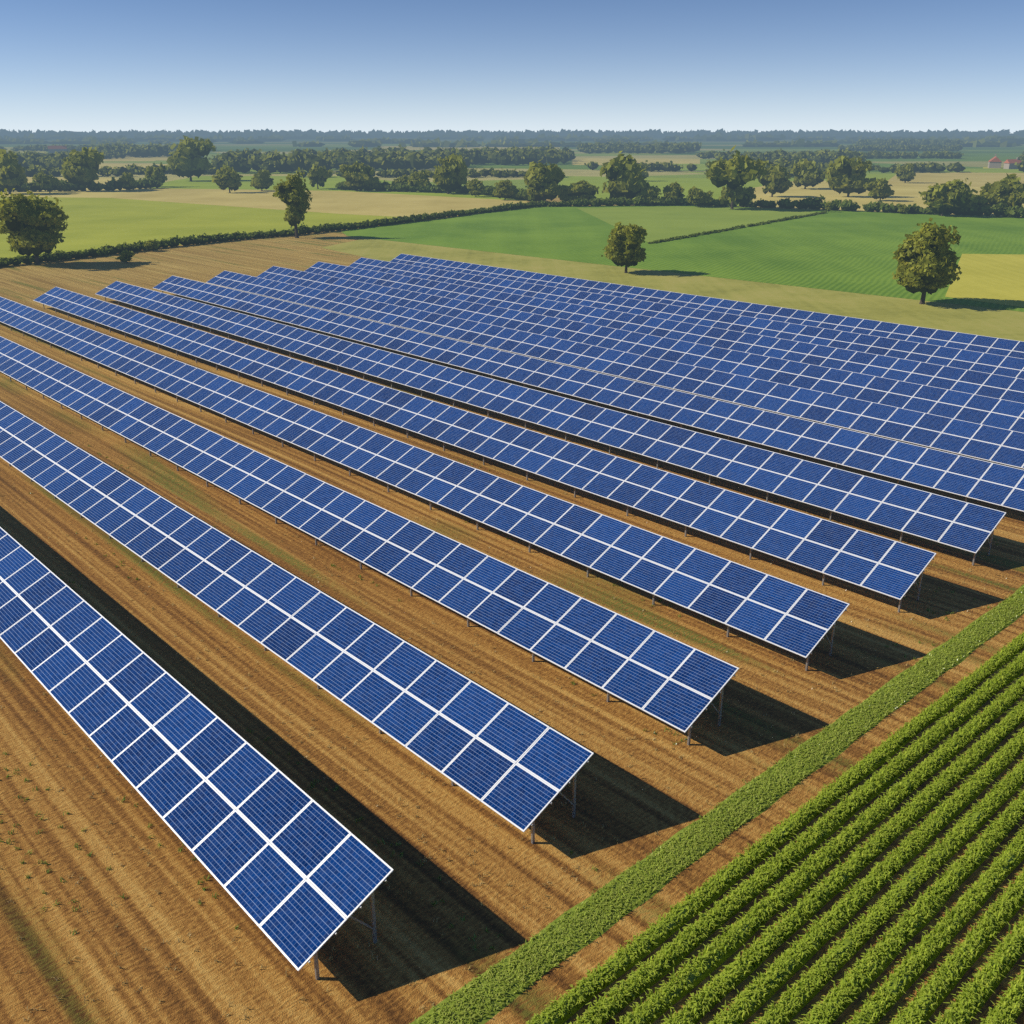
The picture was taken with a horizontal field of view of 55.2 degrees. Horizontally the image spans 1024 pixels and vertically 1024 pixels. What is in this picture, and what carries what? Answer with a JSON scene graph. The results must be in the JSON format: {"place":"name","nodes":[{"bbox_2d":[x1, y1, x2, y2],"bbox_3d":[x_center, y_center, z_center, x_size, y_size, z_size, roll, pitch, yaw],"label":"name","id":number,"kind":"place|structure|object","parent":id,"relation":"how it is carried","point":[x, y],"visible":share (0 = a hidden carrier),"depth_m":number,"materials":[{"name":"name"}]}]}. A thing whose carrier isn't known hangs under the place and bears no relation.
{"place":"outdoors","nodes":[
{"label":"outdoors","id":0,"kind":"place"},
{"bbox_2d":[4,147,47,152],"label":"field","id":1,"kind":"structure","parent":0,"point":[8,148],"depth_m":1387.42,"materials":[{"name":"green plant"}]},
{"bbox_2d":[0,177,126,197],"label":"field","id":2,"kind":"structure","parent":0,"point":[102,193],"depth_m":424.80,"materials":[{"name":"beige plant"}]},
{"bbox_2d":[32,171,60,192],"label":"tree","id":3,"kind":"object","parent":2,"relation":"on","point":[46,182],"visible":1,"depth_m":426.05,"materials":[{"name":"green plant"}]},
{"bbox_2d":[61,147,103,190],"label":"tree","id":4,"kind":"object","parent":2,"relation":"on","point":[81,167],"visible":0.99,"depth_m":435.42,"materials":[{"name":"green plant"}]},
{"bbox_2d":[103,160,155,160],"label":"field","id":5,"kind":"structure","parent":0,"point":[129,160],"depth_m":934.11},
{"bbox_2d":[99,164,166,168],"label":"field","id":6,"kind":"structure","parent":0,"point":[120,165],"depth_m":789.62,"materials":[{"name":"beige plant"}]},
{"bbox_2d":[104,155,169,160],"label":"field","id":7,"kind":"structure","parent":0,"point":[163,158],"depth_m":1006.31,"materials":[{"name":"beige plant"}]},
{"bbox_2d":[0,197,433,264],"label":"field","id":8,"kind":"structure","parent":0,"point":[96,223],"depth_m":293.78,"materials":[{"name":"green plant"}]},
{"bbox_2d":[237,169,307,173],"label":"field","id":9,"kind":"structure","parent":0,"point":[251,171],"depth_m":650.06,"materials":[{"name":"plant"}]},
{"bbox_2d":[111,188,526,218],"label":"field","id":10,"kind":"structure","parent":0,"point":[364,203],"depth_m":380.67,"materials":[{"name":"beige plant"}]},
{"bbox_2d":[154,176,527,200],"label":"field","id":11,"kind":"structure","parent":0,"point":[202,182],"depth_m":480.48,"materials":[{"name":"green plant"}]},
{"bbox_2d":[144,162,167,183],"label":"tree","id":12,"kind":"object","parent":11,"relation":"on","point":[157,173],"visible":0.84,"depth_m":471.97,"materials":[{"name":"green plant"}]},
{"bbox_2d":[166,135,215,180],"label":"tree","id":13,"kind":"object","parent":11,"relation":"on","point":[186,159],"visible":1,"depth_m":528.62,"materials":[{"name":"green plant"}]},
{"bbox_2d":[307,164,332,188],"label":"tree","id":14,"kind":"object","parent":11,"relation":"on","point":[319,175],"visible":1,"depth_m":455.38,"materials":[{"name":"green plant"}]},
{"bbox_2d":[331,168,392,170],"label":"field","id":15,"kind":"structure","parent":0,"point":[334,169],"depth_m":703.66,"materials":[{"name":"green plant"}]},
{"bbox_2d":[380,146,559,149],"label":"field","id":16,"kind":"structure","parent":0,"point":[421,148],"depth_m":1772.13,"materials":[{"name":"green plant"}]},
{"bbox_2d":[0,134,1023,1023],"bbox_3d":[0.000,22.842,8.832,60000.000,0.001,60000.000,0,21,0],"label":"ground","id":17,"kind":"structure","parent":0,"point":[356,980],"depth_m":42.23,"materials":[{"name":"brown soil"}]},
{"bbox_2d":[0,149,27,193],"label":"tree","id":18,"kind":"object","parent":17,"relation":"on","point":[12,171],"visible":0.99,"depth_m":415.10,"materials":[{"name":"green plant"}]},
{"bbox_2d":[0,188,68,264],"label":"tree","id":19,"kind":"object","parent":17,"relation":"on","point":[30,225],"visible":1,"depth_m":189.72,"materials":[{"name":"green plant"}]},
{"bbox_2d":[47,145,66,152],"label":"farm","id":20,"kind":"object","parent":17,"relation":"on","point":[52,149],"visible":0.87,"depth_m":1281.76},
{"bbox_2d":[0,176,162,191],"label":"hedge","id":21,"kind":"object","parent":17,"relation":"on","point":[113,184],"visible":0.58,"depth_m":440.90,"materials":[{"name":"green plant"}]},
{"bbox_2d":[115,250,134,262],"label":"bush","id":22,"kind":"object","parent":17,"relation":"on","point":[126,256],"visible":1,"depth_m":196.91,"materials":[{"name":"green plant"}]},
{"bbox_2d":[117,172,136,190],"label":"tree","id":23,"kind":"object","parent":17,"relation":"on","point":[127,180],"visible":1,"depth_m":440.36,"materials":[{"name":"green plant"}]},
{"bbox_2d":[144,239,158,250],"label":"bush","id":24,"kind":"object","parent":17,"relation":"on","point":[151,245],"visible":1,"depth_m":216.92,"materials":[{"name":"green plant"}]},
{"bbox_2d":[0,527,393,979],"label":"solar row","id":25,"kind":"object","parent":17,"relation":"on","point":[296,916],"visible":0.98,"depth_m":36.92,"materials":[{"name":"blue glass"}]},
{"bbox_2d":[211,164,242,192],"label":"tree","id":26,"kind":"object","parent":17,"relation":"on","point":[226,177],"visible":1,"depth_m":425.26,"materials":[{"name":"green plant"}]},
{"bbox_2d":[250,169,273,190],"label":"tree","id":27,"kind":"object","parent":17,"relation":"on","point":[261,179],"visible":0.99,"depth_m":440.47,"materials":[{"name":"green plant"}]},
{"bbox_2d":[0,200,572,266],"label":"hedge","id":28,"kind":"object","parent":17,"relation":"on","point":[134,247],"visible":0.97,"depth_m":243.17,"materials":[{"name":"green plant"}]},
{"bbox_2d":[272,167,311,237],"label":"tree","id":29,"kind":"object","parent":17,"relation":"on","point":[292,194],"visible":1,"depth_m":239.93,"materials":[{"name":"green plant"}]},
{"bbox_2d":[0,401,593,843],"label":"solar row","id":30,"kind":"object","parent":17,"relation":"on","point":[508,761],"visible":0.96,"depth_m":46.28,"materials":[{"name":"blue glass"}]},
{"bbox_2d":[339,160,375,190],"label":"tree","id":31,"kind":"object","parent":17,"relation":"on","point":[356,174],"visible":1,"depth_m":437.20,"materials":[{"name":"green plant"}]},
{"bbox_2d":[0,336,738,745],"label":"solar row","id":32,"kind":"object","parent":17,"relation":"on","point":[660,676],"visible":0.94,"depth_m":54.96,"materials":[{"name":"blue glass"}]},
{"bbox_2d":[365,175,380,189],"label":"tree","id":33,"kind":"object","parent":17,"relation":"on","point":[373,181],"visible":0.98,"depth_m":440.73,"materials":[{"name":"green plant"}]},
{"bbox_2d":[391,174,411,184],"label":"tree","id":34,"kind":"object","parent":17,"relation":"on","point":[403,179],"visible":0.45,"depth_m":440.80,"materials":[{"name":"green plant"}]},
{"bbox_2d":[407,169,431,186],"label":"tree","id":35,"kind":"object","parent":17,"relation":"on","point":[420,178],"visible":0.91,"depth_m":431.54,"materials":[{"name":"green plant"}]},
{"bbox_2d":[0,297,849,670],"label":"solar row","id":36,"kind":"object","parent":17,"relation":"on","point":[790,617],"visible":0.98,"depth_m":63.39,"materials":[{"name":"blue glass"}]},
{"bbox_2d":[335,180,545,201],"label":"hedge","id":37,"kind":"object","parent":17,"relation":"on","point":[520,194],"visible":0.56,"depth_m":429.88,"materials":[{"name":"green plant"}]},
{"bbox_2d":[432,153,467,193],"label":"tree","id":38,"kind":"object","parent":17,"relation":"on","point":[451,172],"visible":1,"depth_m":416.02,"materials":[{"name":"green plant"}]},
{"bbox_2d":[466,178,484,196],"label":"tree","id":39,"kind":"object","parent":17,"relation":"on","point":[476,187],"visible":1,"depth_m":399.99,"materials":[{"name":"green plant"}]},
{"bbox_2d":[33,287,935,612],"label":"solar row","id":40,"kind":"object","parent":17,"relation":"on","point":[883,565],"visible":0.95,"depth_m":70.97,"materials":[{"name":"blue glass"}]},
{"bbox_2d":[6,137,965,176],"bbox_3d":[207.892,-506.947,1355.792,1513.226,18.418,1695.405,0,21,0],"label":"woods","id":41,"kind":"object","parent":17,"relation":"on","point":[376,158],"visible":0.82,"depth_m":792.29,"materials":[{"name":"green plant"}]},
{"bbox_2d":[493,179,517,199],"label":"tree","id":42,"kind":"object","parent":17,"relation":"on","point":[507,189],"visible":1,"depth_m":380.65,"materials":[{"name":"green plant"}]},
{"bbox_2d":[0,128,1023,147],"bbox_3d":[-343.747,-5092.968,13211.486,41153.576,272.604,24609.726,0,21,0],"label":"woods","id":43,"kind":"object","parent":17,"relation":"on","point":[1003,138],"visible":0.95,"depth_m":3179.43,"materials":[{"name":"green plant"}]},
{"bbox_2d":[0,143,1023,177],"bbox_3d":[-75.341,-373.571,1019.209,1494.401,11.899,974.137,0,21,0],"label":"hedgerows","id":44,"kind":"object","parent":17,"relation":"on","point":[31,170],"visible":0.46,"depth_m":662.50,"materials":[{"name":"green plant"}]},
{"bbox_2d":[0,410,1023,1023],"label":"weeds","id":45,"kind":"object","parent":17,"relation":"on","point":[358,740],"visible":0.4,"depth_m":40.55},
{"bbox_2d":[523,159,564,200],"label":"tree","id":46,"kind":"object","parent":17,"relation":"on","point":[540,179],"visible":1,"depth_m":357.71,"materials":[{"name":"green plant"}]},
{"bbox_2d":[96,281,1005,564],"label":"solar row","id":47,"kind":"object","parent":17,"relation":"on","point":[962,525],"visible":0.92,"depth_m":78.08,"materials":[{"name":"blue glass"}]},
{"bbox_2d":[558,185,576,201],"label":"tree","id":48,"kind":"object","parent":17,"relation":"on","point":[566,195],"visible":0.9,"depth_m":359.64,"materials":[{"name":"green plant"}]},
{"bbox_2d":[569,180,598,199],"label":"tree","id":49,"kind":"object","parent":17,"relation":"on","point":[583,189],"visible":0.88,"depth_m":357.54,"materials":[{"name":"green plant"}]},
{"bbox_2d":[153,276,1023,511],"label":"solar row","id":50,"kind":"object","parent":17,"relation":"on","point":[985,481],"visible":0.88,"depth_m":86.48,"materials":[{"name":"blue glass"}]},
{"bbox_2d":[206,271,1023,468],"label":"solar row","id":51,"kind":"object","parent":17,"relation":"on","point":[986,442],"visible":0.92,"depth_m":96.08,"materials":[{"name":"blue glass"}]},
{"bbox_2d":[600,151,649,199],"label":"tree","id":52,"kind":"object","parent":17,"relation":"on","point":[624,176],"visible":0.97,"depth_m":353.92,"materials":[{"name":"green plant"}]},
{"bbox_2d":[257,266,1023,432],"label":"solar row","id":53,"kind":"object","parent":17,"relation":"on","point":[987,411],"visible":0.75,"depth_m":105.45,"materials":[{"name":"blue glass"}]},
{"bbox_2d":[636,185,661,199],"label":"tree","id":54,"kind":"object","parent":17,"relation":"on","point":[650,193],"visible":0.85,"depth_m":353.86,"materials":[{"name":"green plant"}]},
{"bbox_2d":[304,262,1023,402],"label":"solar row","id":55,"kind":"object","parent":17,"relation":"on","point":[967,381],"visible":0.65,"depth_m":114.77,"materials":[{"name":"blue glass"}]},
{"bbox_2d":[661,181,684,199],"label":"tree","id":56,"kind":"object","parent":17,"relation":"on","point":[675,190],"visible":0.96,"depth_m":353.87,"materials":[{"name":"green plant"}]},
{"bbox_2d":[349,257,1023,378],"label":"solar row","id":57,"kind":"object","parent":17,"relation":"on","point":[1008,366],"visible":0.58,"depth_m":123.78,"materials":[{"name":"blue glass"}]},
{"bbox_2d":[686,186,713,206],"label":"tree","id":58,"kind":"object","parent":17,"relation":"on","point":[696,196],"visible":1,"depth_m":343.90,"materials":[{"name":"green plant"}]},
{"bbox_2d":[390,254,1023,358],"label":"solar row","id":59,"kind":"object","parent":17,"relation":"on","point":[980,343],"visible":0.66,"depth_m":132.61,"materials":[{"name":"blue glass"}]},
{"bbox_2d":[409,585,1023,1023],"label":"crop rows","id":60,"kind":"object","parent":17,"relation":"on","point":[493,991],"visible":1,"depth_m":33.44,"materials":[{"name":"green plant"}]},
{"bbox_2d":[647,210,826,243],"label":"hedge","id":61,"kind":"object","parent":17,"relation":"on","point":[732,228],"visible":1,"depth_m":266.81,"materials":[{"name":"green plant"}]},
{"bbox_2d":[706,145,769,208],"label":"tree","id":62,"kind":"object","parent":17,"relation":"on","point":[735,172],"visible":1,"depth_m":329.02,"materials":[{"name":"green plant"}]},
{"bbox_2d":[756,164,792,196],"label":"tree","id":63,"kind":"object","parent":17,"relation":"on","point":[773,180],"visible":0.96,"depth_m":397.48,"materials":[{"name":"green plant"}]},
{"bbox_2d":[571,194,1023,217],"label":"hedge","id":64,"kind":"object","parent":17,"relation":"on","point":[979,209],"visible":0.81,"depth_m":332.76,"materials":[{"name":"green plant"}]},
{"bbox_2d":[790,158,826,188],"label":"tree","id":65,"kind":"object","parent":17,"relation":"on","point":[806,172],"visible":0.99,"depth_m":453.71,"materials":[{"name":"green plant"}]},
{"bbox_2d":[825,156,875,196],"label":"tree","id":66,"kind":"object","parent":17,"relation":"on","point":[845,174],"visible":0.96,"depth_m":396.30,"materials":[{"name":"green plant"}]},
{"bbox_2d":[863,178,894,200],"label":"tree","id":67,"kind":"object","parent":17,"relation":"on","point":[879,188],"visible":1,"depth_m":375.10,"materials":[{"name":"green plant"}]},
{"bbox_2d":[972,192,990,205],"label":"bush","id":68,"kind":"object","parent":17,"relation":"on","point":[982,199],"visible":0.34,"depth_m":309.11,"materials":[{"name":"green plant"}]},
{"bbox_2d":[988,154,1001,167],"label":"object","id":69,"kind":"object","parent":17,"relation":"on","point":[995,162],"visible":0.97,"depth_m":727.34,"materials":[{"name":"white paint"}]},
{"bbox_2d":[980,173,1023,206],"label":"tree","id":70,"kind":"object","parent":17,"relation":"on","point":[1008,190],"visible":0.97,"depth_m":307.80,"materials":[{"name":"green plant"}]},
{"bbox_2d":[1003,157,1021,168],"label":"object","id":71,"kind":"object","parent":17,"relation":"on","point":[1009,163],"visible":0.79,"depth_m":711.57,"materials":[{"name":"white paint"}]},
{"bbox_2d":[0,0,1023,133],"label":"sky","id":72,"kind":"structure","parent":0,"point":[324,66],"materials":[{"name":"blue"}]},
{"bbox_2d":[574,153,617,155],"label":"field","id":73,"kind":"structure","parent":0,"point":[591,154],"depth_m":1193.43,"materials":[{"name":"green plant"}]},
{"bbox_2d":[603,151,660,153],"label":"field","id":74,"kind":"structure","parent":0,"point":[613,152],"depth_m":1252.78,"materials":[{"name":"green plant"}]},
{"bbox_2d":[572,158,699,164],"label":"field","id":75,"kind":"structure","parent":0,"point":[581,161],"depth_m":934.76,"materials":[{"name":"plant"}]},
{"bbox_2d":[321,238,1023,340],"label":"field verge","id":76,"kind":"structure","parent":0,"point":[995,323],"depth_m":162.28,"materials":[{"name":"green plant"}]},
{"bbox_2d":[601,221,646,272],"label":"tree","id":77,"kind":"object","parent":76,"relation":"on","point":[623,247],"visible":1,"depth_m":179.89,"materials":[{"name":"green plant"}]},
{"bbox_2d":[892,218,961,303],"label":"tree","id":78,"kind":"object","parent":76,"relation":"on","point":[924,256],"visible":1,"depth_m":145.75,"materials":[{"name":"green plant"}]},
{"bbox_2d":[560,176,793,206],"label":"field","id":79,"kind":"structure","parent":0,"point":[706,185],"depth_m":508.92,"materials":[{"name":"green plant"}]},
{"bbox_2d":[640,163,648,178],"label":"tree","id":80,"kind":"object","parent":79,"relation":"on","point":[644,173],"visible":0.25,"depth_m":531.10,"materials":[{"name":"green plant"}]},
{"bbox_2d":[704,160,716,175],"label":"tree","id":81,"kind":"object","parent":79,"relation":"on","point":[707,164],"visible":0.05,"depth_m":556.40,"materials":[{"name":"green plant"}]},
{"bbox_2d":[340,205,1023,311],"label":"field","id":82,"kind":"structure","parent":0,"point":[846,251],"depth_m":234.75,"materials":[{"name":"green plant"}]},
{"bbox_2d":[825,202,832,210],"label":"bush","id":83,"kind":"object","parent":82,"relation":"on","point":[829,205],"visible":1,"depth_m":324.37,"materials":[{"name":"green plant"}]},
{"bbox_2d":[898,203,909,213],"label":"bush","id":84,"kind":"object","parent":82,"relation":"on","point":[904,208],"visible":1,"depth_m":316.49,"materials":[{"name":"green plant"}]},
{"bbox_2d":[918,178,978,215],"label":"tree","id":85,"kind":"object","parent":82,"relation":"on","point":[954,196],"visible":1,"depth_m":304.53,"materials":[{"name":"green plant"}]},
{"bbox_2d":[673,164,708,169],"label":"field","id":86,"kind":"structure","parent":0,"point":[701,167],"depth_m":766.87,"materials":[{"name":"green plant"}]},
{"bbox_2d":[577,206,815,241],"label":"field","id":87,"kind":"structure","parent":0,"point":[657,223],"depth_m":303.96,"materials":[{"name":"green plant"}]},
{"bbox_2d":[688,172,895,179],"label":"field","id":88,"kind":"structure","parent":0,"point":[883,176],"depth_m":590.94,"materials":[{"name":"beige plant"}]},
{"bbox_2d":[752,180,1023,216],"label":"field","id":89,"kind":"structure","parent":0,"point":[906,195],"depth_m":411.29,"materials":[{"name":"beige plant"}]},
{"bbox_2d":[888,172,1023,186],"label":"field","id":90,"kind":"structure","parent":0,"point":[939,178],"depth_m":564.73,"materials":[{"name":"beige plant"}]},
{"bbox_2d":[894,163,915,182],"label":"tree","id":91,"kind":"object","parent":90,"relation":"on","point":[906,173],"visible":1,"depth_m":511.14,"materials":[{"name":"green plant"}]},
{"bbox_2d":[935,169,1023,172],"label":"field","id":92,"kind":"structure","parent":0,"point":[992,170],"depth_m":666.62,"materials":[{"name":"plant"}]},
{"bbox_2d":[945,254,1023,306],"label":"field","id":93,"kind":"structure","parent":0,"point":[994,278],"depth_m":175.32,"materials":[{"name":"yellow plant"}]}
]}

